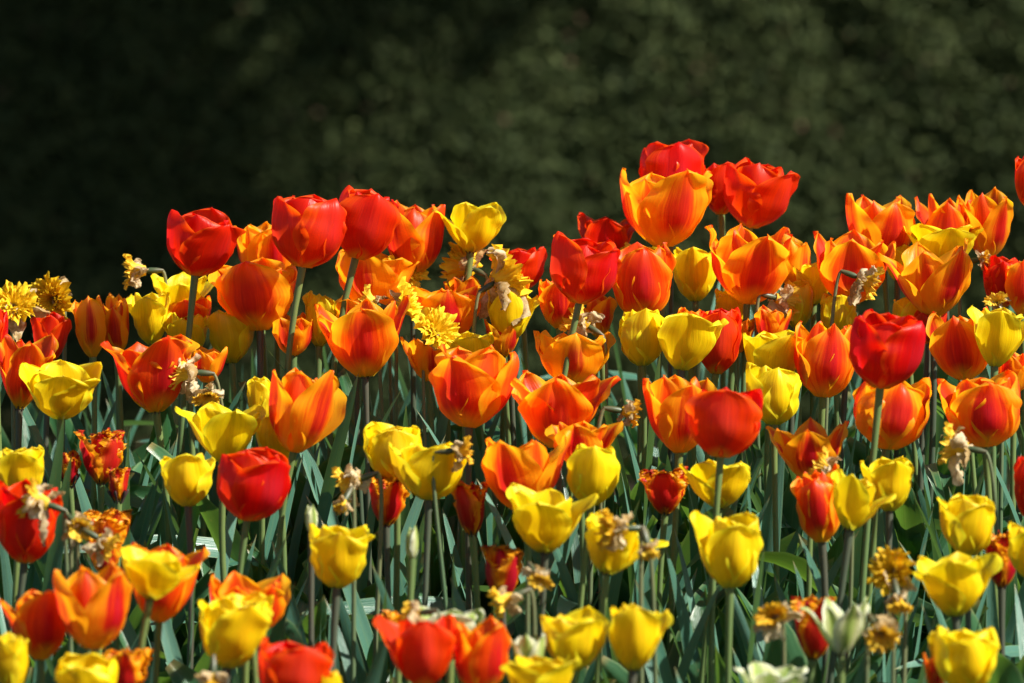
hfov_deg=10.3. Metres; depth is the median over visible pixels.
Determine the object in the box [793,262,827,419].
tulip
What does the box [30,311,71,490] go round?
tulip
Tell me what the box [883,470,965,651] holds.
daffodil leaf tuft
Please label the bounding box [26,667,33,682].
tulip leaf clump
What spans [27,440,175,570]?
daffodil leaf tuft
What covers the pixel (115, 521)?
fringed tulip
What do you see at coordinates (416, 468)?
tulip
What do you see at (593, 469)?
tulip
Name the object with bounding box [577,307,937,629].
tulip
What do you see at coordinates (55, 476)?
daffodil leaf tuft
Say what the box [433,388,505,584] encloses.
daffodil leaf tuft
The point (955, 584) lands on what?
tulip
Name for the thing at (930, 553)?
tulip leaf clump
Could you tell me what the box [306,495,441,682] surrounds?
daffodil leaf tuft
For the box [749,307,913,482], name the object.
daffodil leaf tuft
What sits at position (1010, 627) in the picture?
daffodil leaf tuft
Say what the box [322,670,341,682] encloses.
tulip
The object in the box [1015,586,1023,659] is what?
daffodil leaf tuft
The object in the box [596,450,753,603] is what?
daffodil leaf tuft
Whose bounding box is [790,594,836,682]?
fringed tulip
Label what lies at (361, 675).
daffodil leaf tuft
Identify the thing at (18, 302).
daffodil
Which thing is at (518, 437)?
daffodil leaf tuft
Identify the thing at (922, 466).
daffodil leaf tuft
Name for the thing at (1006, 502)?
daffodil leaf tuft
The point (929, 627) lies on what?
daffodil leaf tuft
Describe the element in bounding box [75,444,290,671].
daffodil leaf tuft
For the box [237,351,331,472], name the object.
daffodil leaf tuft
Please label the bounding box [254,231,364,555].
tulip
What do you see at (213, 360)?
tulip
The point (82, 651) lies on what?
daffodil leaf tuft
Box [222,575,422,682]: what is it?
daffodil leaf tuft
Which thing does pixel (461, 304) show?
tulip
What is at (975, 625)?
tulip leaf clump
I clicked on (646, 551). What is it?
withered daffodil
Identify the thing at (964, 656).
tulip
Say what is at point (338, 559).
tulip
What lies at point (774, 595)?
tulip leaf clump
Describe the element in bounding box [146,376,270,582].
tulip
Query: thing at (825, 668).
daffodil leaf tuft
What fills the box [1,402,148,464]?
tulip leaf clump
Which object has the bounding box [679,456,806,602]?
tulip leaf clump
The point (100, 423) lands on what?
daffodil leaf tuft
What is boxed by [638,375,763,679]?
tulip
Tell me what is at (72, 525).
withered daffodil
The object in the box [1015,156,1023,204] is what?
tulip
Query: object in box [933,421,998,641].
withered daffodil
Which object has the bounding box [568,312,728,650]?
tulip
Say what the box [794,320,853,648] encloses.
tulip
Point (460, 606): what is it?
daffodil leaf tuft
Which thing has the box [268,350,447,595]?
daffodil leaf tuft
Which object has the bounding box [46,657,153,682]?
daffodil leaf tuft
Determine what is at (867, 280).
withered daffodil
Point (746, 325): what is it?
tulip
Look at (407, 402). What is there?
daffodil leaf tuft
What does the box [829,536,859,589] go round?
tulip leaf clump
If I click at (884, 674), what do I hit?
daffodil leaf tuft
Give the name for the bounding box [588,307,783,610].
tulip
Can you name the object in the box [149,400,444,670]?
daffodil leaf tuft
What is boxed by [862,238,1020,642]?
tulip
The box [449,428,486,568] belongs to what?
daffodil leaf tuft
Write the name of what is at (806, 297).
tulip
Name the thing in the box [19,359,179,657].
tulip
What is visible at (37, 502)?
withered daffodil
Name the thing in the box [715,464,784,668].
daffodil leaf tuft
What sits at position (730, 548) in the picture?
tulip
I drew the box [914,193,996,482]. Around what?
tulip
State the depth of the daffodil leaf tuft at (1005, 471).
5.46 m
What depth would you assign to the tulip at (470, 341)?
5.05 m
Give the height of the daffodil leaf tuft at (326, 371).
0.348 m
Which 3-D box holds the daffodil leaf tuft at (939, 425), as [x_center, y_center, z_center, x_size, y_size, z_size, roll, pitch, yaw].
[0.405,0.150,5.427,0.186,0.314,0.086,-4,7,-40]
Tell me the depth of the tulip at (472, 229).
5.15 m
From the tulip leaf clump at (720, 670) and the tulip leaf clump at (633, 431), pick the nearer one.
the tulip leaf clump at (720, 670)
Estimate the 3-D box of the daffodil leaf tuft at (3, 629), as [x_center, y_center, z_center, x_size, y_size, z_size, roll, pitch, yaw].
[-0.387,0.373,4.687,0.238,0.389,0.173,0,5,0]
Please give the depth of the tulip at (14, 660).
4.33 m
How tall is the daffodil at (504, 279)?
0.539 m
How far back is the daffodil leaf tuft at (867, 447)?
5.16 m
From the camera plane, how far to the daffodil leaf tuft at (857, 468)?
5.15 m
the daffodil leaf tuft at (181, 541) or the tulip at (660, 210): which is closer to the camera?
the daffodil leaf tuft at (181, 541)
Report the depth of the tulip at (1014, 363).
5.01 m
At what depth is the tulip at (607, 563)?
4.51 m
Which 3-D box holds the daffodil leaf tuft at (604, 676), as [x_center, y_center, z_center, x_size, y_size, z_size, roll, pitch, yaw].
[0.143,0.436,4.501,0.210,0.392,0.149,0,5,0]
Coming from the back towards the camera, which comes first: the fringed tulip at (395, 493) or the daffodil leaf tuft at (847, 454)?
the daffodil leaf tuft at (847, 454)
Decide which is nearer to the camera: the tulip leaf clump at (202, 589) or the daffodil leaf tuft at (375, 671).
the daffodil leaf tuft at (375, 671)
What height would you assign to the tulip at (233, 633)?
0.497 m
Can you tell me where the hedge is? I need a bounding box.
[0,0,1023,486]
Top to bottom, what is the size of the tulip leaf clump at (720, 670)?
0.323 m
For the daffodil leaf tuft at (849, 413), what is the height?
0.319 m
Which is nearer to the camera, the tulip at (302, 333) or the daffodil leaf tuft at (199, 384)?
the tulip at (302, 333)
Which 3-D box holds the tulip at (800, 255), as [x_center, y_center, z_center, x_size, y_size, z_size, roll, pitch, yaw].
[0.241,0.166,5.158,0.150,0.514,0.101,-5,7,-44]
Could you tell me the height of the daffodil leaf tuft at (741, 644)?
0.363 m
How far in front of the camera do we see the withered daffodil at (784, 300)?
5.10 m
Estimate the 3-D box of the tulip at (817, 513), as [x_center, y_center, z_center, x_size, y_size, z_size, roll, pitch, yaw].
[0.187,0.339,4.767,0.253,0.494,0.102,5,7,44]
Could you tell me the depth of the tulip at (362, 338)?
4.99 m
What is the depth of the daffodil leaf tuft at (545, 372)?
5.61 m
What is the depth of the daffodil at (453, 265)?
5.17 m
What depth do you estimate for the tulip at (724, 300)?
5.14 m
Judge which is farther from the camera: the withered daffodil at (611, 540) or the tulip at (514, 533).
the tulip at (514, 533)
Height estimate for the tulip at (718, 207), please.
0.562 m
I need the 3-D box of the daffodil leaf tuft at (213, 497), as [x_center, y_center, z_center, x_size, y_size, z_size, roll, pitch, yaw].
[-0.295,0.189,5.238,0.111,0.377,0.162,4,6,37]
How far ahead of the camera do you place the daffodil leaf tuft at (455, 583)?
4.69 m
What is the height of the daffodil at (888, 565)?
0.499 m
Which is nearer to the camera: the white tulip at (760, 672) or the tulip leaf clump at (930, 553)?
the white tulip at (760, 672)
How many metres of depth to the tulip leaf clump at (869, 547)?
5.04 m
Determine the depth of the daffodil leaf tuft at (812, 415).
5.08 m
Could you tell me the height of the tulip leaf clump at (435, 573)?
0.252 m
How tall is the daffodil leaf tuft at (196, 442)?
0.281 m
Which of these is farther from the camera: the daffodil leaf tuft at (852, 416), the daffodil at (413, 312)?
the daffodil leaf tuft at (852, 416)
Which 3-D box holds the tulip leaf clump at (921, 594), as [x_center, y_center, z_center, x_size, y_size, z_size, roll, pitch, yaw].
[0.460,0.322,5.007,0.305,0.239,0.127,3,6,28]
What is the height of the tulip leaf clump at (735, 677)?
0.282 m
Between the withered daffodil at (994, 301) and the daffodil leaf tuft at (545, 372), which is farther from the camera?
the daffodil leaf tuft at (545, 372)
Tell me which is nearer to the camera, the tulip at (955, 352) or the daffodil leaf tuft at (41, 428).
the tulip at (955, 352)
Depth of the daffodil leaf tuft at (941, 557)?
4.78 m
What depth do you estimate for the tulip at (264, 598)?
4.44 m
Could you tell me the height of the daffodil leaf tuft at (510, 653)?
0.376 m
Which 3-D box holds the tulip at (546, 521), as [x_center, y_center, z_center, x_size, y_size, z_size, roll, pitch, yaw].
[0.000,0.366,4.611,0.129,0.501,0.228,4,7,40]
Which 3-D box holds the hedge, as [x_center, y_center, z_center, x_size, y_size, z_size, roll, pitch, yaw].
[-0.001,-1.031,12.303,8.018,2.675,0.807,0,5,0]
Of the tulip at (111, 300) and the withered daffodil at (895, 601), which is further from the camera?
the tulip at (111, 300)
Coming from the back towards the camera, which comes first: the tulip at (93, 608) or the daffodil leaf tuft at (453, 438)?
the daffodil leaf tuft at (453, 438)
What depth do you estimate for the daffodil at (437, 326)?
5.02 m
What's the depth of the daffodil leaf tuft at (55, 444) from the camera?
5.56 m
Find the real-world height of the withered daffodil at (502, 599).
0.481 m
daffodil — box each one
[0,280,50,450]
[15,478,72,652]
[28,271,71,452]
[61,511,95,653]
[76,527,120,649]
[102,254,243,513]
[135,353,302,631]
[163,381,345,664]
[195,654,228,682]
[291,251,502,566]
[303,284,460,619]
[328,485,355,682]
[331,463,422,682]
[372,436,473,682]
[375,244,532,544]
[378,276,476,577]
[390,305,512,605]
[400,600,441,682]
[406,242,489,447]
[477,399,650,656]
[487,586,536,636]
[521,561,553,635]
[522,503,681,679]
[558,304,619,584]
[594,508,657,682]
[638,525,660,682]
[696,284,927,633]
[734,265,884,585]
[752,601,802,665]
[774,446,919,682]
[861,612,901,682]
[867,544,916,682]
[883,578,912,682]
[904,250,1019,530]
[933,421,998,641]
[949,291,1011,533]
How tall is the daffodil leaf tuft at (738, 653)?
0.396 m
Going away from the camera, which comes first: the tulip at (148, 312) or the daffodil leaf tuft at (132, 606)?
the daffodil leaf tuft at (132, 606)
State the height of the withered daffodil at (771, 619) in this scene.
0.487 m
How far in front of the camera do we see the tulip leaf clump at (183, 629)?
4.93 m
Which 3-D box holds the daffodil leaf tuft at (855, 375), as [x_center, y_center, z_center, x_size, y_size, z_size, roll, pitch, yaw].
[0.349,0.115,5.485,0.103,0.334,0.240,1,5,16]
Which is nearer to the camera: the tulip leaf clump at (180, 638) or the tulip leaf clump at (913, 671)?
the tulip leaf clump at (913, 671)
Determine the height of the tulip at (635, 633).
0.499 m
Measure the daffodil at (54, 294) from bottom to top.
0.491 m
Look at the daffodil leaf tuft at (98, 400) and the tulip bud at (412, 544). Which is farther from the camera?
the daffodil leaf tuft at (98, 400)
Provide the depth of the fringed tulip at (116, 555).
4.65 m
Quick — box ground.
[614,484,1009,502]
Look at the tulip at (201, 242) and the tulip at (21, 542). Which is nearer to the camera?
the tulip at (21, 542)
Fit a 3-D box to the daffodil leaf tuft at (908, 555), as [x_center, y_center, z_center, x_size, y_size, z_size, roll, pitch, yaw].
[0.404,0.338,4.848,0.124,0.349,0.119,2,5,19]
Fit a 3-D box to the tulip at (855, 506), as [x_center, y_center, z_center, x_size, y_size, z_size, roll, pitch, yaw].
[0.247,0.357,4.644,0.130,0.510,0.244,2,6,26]
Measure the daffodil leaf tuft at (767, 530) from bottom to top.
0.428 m
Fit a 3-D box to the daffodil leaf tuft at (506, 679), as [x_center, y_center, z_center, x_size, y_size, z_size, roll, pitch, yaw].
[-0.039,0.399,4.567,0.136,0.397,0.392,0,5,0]
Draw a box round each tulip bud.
[165,504,317,682]
[387,525,418,682]
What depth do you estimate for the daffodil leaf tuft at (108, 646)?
4.72 m
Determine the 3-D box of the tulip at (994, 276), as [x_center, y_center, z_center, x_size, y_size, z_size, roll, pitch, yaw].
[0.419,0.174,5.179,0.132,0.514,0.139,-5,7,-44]
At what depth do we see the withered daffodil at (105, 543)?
4.55 m
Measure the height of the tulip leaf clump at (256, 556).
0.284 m
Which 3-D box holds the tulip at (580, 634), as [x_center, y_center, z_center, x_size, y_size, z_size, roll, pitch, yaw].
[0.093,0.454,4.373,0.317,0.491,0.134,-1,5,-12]
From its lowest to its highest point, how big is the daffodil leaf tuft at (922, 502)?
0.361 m
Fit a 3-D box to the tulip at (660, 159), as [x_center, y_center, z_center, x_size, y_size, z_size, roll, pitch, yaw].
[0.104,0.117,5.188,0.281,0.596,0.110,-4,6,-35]
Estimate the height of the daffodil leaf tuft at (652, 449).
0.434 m
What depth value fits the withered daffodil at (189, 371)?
4.94 m
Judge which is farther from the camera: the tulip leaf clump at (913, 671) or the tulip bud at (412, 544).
the tulip leaf clump at (913, 671)
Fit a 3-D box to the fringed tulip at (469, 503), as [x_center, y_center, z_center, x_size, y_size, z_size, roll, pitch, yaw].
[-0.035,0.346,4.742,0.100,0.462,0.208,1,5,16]
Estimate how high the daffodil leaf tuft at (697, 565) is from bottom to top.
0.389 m
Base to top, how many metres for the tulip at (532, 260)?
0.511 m
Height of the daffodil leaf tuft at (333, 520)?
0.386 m
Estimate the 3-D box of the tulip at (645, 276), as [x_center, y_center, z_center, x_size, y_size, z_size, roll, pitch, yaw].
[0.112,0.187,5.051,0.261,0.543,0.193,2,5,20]
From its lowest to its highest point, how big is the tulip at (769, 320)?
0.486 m
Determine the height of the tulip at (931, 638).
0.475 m
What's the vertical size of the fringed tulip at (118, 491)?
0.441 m
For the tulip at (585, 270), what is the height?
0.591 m
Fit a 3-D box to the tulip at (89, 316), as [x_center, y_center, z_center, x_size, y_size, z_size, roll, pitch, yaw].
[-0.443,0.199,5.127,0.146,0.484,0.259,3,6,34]
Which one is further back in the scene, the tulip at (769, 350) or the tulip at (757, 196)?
the tulip at (757, 196)
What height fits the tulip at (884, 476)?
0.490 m
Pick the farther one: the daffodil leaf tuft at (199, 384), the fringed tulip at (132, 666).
the daffodil leaf tuft at (199, 384)
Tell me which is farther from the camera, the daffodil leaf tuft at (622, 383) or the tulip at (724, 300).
the daffodil leaf tuft at (622, 383)
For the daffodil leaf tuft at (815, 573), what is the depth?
4.77 m
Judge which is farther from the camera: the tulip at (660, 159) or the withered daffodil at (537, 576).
the tulip at (660, 159)
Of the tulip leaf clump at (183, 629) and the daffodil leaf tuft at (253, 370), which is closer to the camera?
the tulip leaf clump at (183, 629)
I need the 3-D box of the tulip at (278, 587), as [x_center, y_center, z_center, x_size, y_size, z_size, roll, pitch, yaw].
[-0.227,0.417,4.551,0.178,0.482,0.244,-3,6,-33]
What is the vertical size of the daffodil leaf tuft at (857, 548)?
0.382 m
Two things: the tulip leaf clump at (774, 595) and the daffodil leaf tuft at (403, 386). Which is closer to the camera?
the tulip leaf clump at (774, 595)
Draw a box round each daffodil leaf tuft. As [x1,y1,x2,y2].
[0,384,5,406]
[0,455,71,671]
[0,597,9,635]
[0,605,139,650]
[23,407,160,582]
[23,418,63,682]
[24,448,80,593]
[25,375,122,499]
[26,362,89,460]
[27,410,43,448]
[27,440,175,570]
[32,333,178,482]
[33,645,87,682]
[35,415,52,488]
[44,454,152,512]
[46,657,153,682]
[56,537,286,682]
[63,373,358,583]
[65,422,131,453]
[67,380,246,514]
[71,383,202,503]
[74,436,373,657]
[74,560,112,653]
[75,400,115,514]
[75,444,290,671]
[77,364,171,489]
[78,345,211,473]
[83,539,307,682]
[94,509,307,666]
[106,400,199,467]
[135,340,227,513]
[136,354,256,447]
[147,408,228,672]
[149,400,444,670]
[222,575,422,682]
[231,639,386,682]
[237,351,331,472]
[241,385,425,602]
[251,350,325,478]
[257,646,338,661]
[258,581,330,682]
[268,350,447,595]
[272,541,320,646]
[299,420,538,682]
[299,516,597,642]
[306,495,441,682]
[311,346,387,455]
[321,520,578,669]
[325,599,357,682]
[339,596,366,682]
[387,336,520,426]
[392,352,456,439]
[397,378,421,426]
[417,411,585,610]
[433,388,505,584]
[441,576,465,682]
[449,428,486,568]
[452,558,456,667]
[454,658,595,682]
[482,318,555,444]
[493,415,610,636]
[494,613,513,660]
[502,597,547,682]
[515,401,521,447]
[520,356,660,523]
[531,464,687,682]
[534,398,621,440]
[540,282,781,457]
[540,442,667,610]
[553,473,770,682]
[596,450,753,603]
[598,559,638,681]
[600,323,728,455]
[601,665,608,682]
[602,400,737,593]
[614,482,636,500]
[616,356,659,565]
[624,426,797,594]
[626,450,801,605]
[635,546,764,682]
[644,658,661,682]
[646,585,720,682]
[651,362,787,454]
[654,359,666,376]
[665,529,858,682]
[669,422,939,626]
[675,654,864,682]
[688,487,794,681]
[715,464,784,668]
[725,543,925,682]
[726,313,861,431]
[732,563,890,682]
[733,531,871,671]
[736,388,940,529]
[747,647,830,682]
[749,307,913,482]
[750,386,818,607]
[750,433,862,531]
[752,439,924,663]
[782,369,978,599]
[785,439,869,470]
[787,465,1015,662]
[793,507,924,681]
[794,417,905,581]
[799,494,986,662]
[830,370,917,468]
[839,384,862,440]
[849,375,978,462]
[880,439,984,557]
[882,651,885,682]
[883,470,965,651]
[895,645,1019,668]
[899,542,934,608]
[914,456,986,557]
[914,497,1014,663]
[918,578,990,682]
[921,603,963,682]
[943,447,1023,660]
[986,364,1020,466]
[996,424,1023,525]
[1003,311,1014,503]
[1003,473,1009,507]
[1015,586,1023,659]
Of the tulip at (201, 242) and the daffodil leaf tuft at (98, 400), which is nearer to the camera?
the tulip at (201, 242)
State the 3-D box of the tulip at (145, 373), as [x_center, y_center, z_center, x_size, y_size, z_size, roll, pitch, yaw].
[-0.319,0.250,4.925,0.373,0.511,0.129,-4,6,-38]
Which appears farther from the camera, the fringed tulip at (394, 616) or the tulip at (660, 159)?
the tulip at (660, 159)
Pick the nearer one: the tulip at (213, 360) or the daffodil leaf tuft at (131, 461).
the tulip at (213, 360)
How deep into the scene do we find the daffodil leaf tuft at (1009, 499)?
5.00 m
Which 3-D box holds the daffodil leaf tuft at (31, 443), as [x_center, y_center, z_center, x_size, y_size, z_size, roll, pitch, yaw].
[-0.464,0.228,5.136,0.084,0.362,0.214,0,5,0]
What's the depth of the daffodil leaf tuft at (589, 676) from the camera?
4.70 m
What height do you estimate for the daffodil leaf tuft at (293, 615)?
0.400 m
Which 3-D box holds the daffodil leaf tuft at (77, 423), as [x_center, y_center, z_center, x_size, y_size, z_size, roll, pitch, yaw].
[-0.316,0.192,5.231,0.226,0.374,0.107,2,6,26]
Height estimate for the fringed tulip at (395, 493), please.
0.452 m
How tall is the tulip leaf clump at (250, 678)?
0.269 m
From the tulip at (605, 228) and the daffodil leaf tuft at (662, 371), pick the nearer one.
the tulip at (605, 228)
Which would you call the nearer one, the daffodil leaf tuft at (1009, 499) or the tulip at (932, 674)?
the tulip at (932, 674)
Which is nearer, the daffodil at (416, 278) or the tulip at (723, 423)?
the tulip at (723, 423)
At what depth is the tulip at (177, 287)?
5.17 m
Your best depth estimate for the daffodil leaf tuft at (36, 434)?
4.96 m
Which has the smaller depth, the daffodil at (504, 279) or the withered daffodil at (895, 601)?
the withered daffodil at (895, 601)
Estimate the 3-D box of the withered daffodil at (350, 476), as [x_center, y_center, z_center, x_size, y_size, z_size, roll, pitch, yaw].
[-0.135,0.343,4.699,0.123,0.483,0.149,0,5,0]
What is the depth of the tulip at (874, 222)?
5.16 m
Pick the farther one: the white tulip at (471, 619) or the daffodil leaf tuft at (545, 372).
the daffodil leaf tuft at (545, 372)
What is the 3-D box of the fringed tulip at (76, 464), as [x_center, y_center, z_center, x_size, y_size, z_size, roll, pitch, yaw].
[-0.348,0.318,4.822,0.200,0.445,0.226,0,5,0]
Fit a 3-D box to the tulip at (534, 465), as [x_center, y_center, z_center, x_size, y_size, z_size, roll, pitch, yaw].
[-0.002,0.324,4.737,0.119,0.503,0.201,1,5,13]
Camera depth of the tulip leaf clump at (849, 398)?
5.51 m
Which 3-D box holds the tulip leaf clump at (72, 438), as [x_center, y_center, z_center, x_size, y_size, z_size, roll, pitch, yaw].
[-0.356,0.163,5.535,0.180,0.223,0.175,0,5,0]
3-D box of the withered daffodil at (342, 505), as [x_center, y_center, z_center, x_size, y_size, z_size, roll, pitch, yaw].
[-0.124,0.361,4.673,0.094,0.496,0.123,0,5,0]
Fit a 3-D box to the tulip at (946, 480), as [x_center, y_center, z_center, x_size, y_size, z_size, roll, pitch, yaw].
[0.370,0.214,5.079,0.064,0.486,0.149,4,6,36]
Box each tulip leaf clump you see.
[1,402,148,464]
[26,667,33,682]
[28,568,213,666]
[49,417,85,481]
[74,495,356,585]
[143,540,341,660]
[175,528,198,649]
[194,643,340,672]
[195,544,209,600]
[197,530,241,578]
[208,517,342,633]
[246,543,341,661]
[248,580,384,682]
[418,525,450,596]
[486,609,524,637]
[559,579,566,597]
[587,590,777,680]
[608,397,794,473]
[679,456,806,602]
[715,645,732,682]
[717,606,898,682]
[736,497,933,638]
[760,420,855,438]
[812,593,1019,663]
[827,558,874,656]
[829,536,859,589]
[840,392,913,481]
[859,516,873,582]
[906,599,988,680]
[918,589,931,603]
[960,608,981,632]
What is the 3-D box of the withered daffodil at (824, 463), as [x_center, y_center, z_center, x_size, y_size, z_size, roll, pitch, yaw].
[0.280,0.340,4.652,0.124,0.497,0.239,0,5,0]
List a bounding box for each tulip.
[0,309,107,565]
[0,333,162,600]
[0,445,43,633]
[0,478,89,682]
[0,589,66,682]
[0,632,28,682]
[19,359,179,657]
[24,427,200,682]
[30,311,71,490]
[33,450,171,682]
[47,295,134,510]
[53,560,131,653]
[55,652,117,682]
[62,466,130,646]
[83,508,131,656]
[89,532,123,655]
[96,257,364,553]
[100,334,201,664]
[102,298,177,528]
[102,647,153,682]
[106,207,245,529]
[106,293,143,473]
[108,272,239,567]
[119,453,215,668]
[120,545,200,648]
[126,292,177,512]
[130,312,208,580]
[131,542,209,682]
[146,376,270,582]
[153,417,289,659]
[168,295,226,515]
[174,401,367,682]
[191,346,257,582]
[198,596,272,682]
[200,185,400,597]
[207,310,253,537]
[209,570,290,682]
[214,221,271,449]
[217,446,291,670]
[226,591,273,682]
[238,312,312,542]
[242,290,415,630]
[251,194,423,637]
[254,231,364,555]
[258,636,334,682]
[269,367,346,645]
[281,523,374,671]
[287,297,378,598]
[314,295,457,681]
[316,337,479,680]
[321,285,485,531]
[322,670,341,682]
[326,200,444,496]
[326,331,496,682]
[336,249,456,525]
[341,421,422,682]
[369,475,409,678]
[371,319,518,578]
[373,344,624,667]
[373,614,456,682]
[381,610,403,682]
[384,290,585,579]
[387,544,523,682]
[388,441,539,682]
[419,605,484,682]
[420,246,594,609]
[432,202,523,592]
[443,276,485,471]
[449,308,662,618]
[451,480,488,608]
[454,615,510,682]
[481,430,584,659]
[482,270,529,593]
[500,370,695,682]
[500,654,581,682]
[506,483,615,682]
[511,633,545,662]
[513,279,574,565]
[533,330,732,584]
[536,231,621,602]
[537,420,623,682]
[539,605,610,682]
[549,466,725,679]
[567,443,619,609]
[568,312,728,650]
[577,212,635,377]
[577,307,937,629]
[583,296,762,515]
[585,512,668,682]
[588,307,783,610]
[601,387,880,682]
[608,602,672,682]
[612,242,675,567]
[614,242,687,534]
[620,167,712,518]
[624,318,754,544]
[638,139,738,469]
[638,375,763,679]
[652,305,802,597]
[656,247,715,530]
[660,193,914,514]
[678,459,864,682]
[690,510,762,682]
[704,161,735,388]
[705,223,869,477]
[714,288,839,586]
[723,157,844,482]
[732,661,807,682]
[734,416,876,682]
[737,229,895,558]
[742,329,804,601]
[746,362,801,602]
[758,377,931,671]
[763,463,882,682]
[783,236,810,434]
[783,279,814,492]
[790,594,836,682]
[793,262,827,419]
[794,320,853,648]
[800,596,869,682]
[815,308,925,682]
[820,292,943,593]
[827,468,896,682]
[847,223,985,495]
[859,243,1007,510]
[860,456,913,681]
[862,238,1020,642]
[892,297,1006,549]
[893,305,1023,665]
[905,186,1013,533]
[911,254,1017,504]
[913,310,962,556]
[913,551,1002,630]
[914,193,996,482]
[923,653,943,682]
[924,307,1017,629]
[928,628,948,682]
[934,625,999,682]
[935,352,1023,629]
[936,493,994,630]
[937,369,1021,615]
[979,260,1023,623]
[984,530,1015,655]
[985,521,1023,682]
[1013,455,1023,678]
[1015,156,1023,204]
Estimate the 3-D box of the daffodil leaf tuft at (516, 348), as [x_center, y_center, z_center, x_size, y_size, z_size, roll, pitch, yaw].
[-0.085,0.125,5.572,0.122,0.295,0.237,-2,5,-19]
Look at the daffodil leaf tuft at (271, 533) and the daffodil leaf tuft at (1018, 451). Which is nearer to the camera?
the daffodil leaf tuft at (271, 533)
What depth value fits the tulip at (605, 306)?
5.09 m
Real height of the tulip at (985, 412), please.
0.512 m
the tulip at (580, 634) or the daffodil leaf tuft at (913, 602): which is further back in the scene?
the daffodil leaf tuft at (913, 602)
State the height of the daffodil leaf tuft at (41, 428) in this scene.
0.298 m
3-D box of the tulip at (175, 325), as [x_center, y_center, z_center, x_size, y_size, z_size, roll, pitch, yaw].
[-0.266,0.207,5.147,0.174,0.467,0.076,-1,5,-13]
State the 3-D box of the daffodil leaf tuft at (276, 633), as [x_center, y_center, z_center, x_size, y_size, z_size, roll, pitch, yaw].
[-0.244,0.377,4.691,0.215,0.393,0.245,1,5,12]
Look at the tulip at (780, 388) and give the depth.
4.88 m
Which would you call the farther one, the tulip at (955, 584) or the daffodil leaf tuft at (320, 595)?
the daffodil leaf tuft at (320, 595)
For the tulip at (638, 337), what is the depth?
5.01 m
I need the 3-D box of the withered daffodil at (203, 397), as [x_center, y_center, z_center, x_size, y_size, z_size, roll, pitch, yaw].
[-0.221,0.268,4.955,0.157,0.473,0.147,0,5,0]
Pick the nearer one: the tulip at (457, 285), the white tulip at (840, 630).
the white tulip at (840, 630)
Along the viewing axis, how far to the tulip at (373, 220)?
5.08 m
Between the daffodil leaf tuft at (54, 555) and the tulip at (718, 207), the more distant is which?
the tulip at (718, 207)
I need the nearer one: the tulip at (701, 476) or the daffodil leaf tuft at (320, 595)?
the tulip at (701, 476)
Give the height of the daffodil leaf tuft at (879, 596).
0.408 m
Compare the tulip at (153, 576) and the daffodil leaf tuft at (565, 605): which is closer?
the tulip at (153, 576)
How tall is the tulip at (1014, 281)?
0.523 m
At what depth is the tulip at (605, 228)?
5.21 m
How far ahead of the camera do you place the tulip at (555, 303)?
5.09 m
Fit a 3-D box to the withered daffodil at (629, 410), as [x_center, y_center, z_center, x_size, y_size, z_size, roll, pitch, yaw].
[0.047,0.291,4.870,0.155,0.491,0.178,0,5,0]
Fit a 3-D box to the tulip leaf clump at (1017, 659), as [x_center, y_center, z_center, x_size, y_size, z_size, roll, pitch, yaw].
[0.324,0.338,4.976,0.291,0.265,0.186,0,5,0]
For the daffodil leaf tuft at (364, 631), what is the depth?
4.84 m
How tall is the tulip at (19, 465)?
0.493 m
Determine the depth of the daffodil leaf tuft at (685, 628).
4.76 m

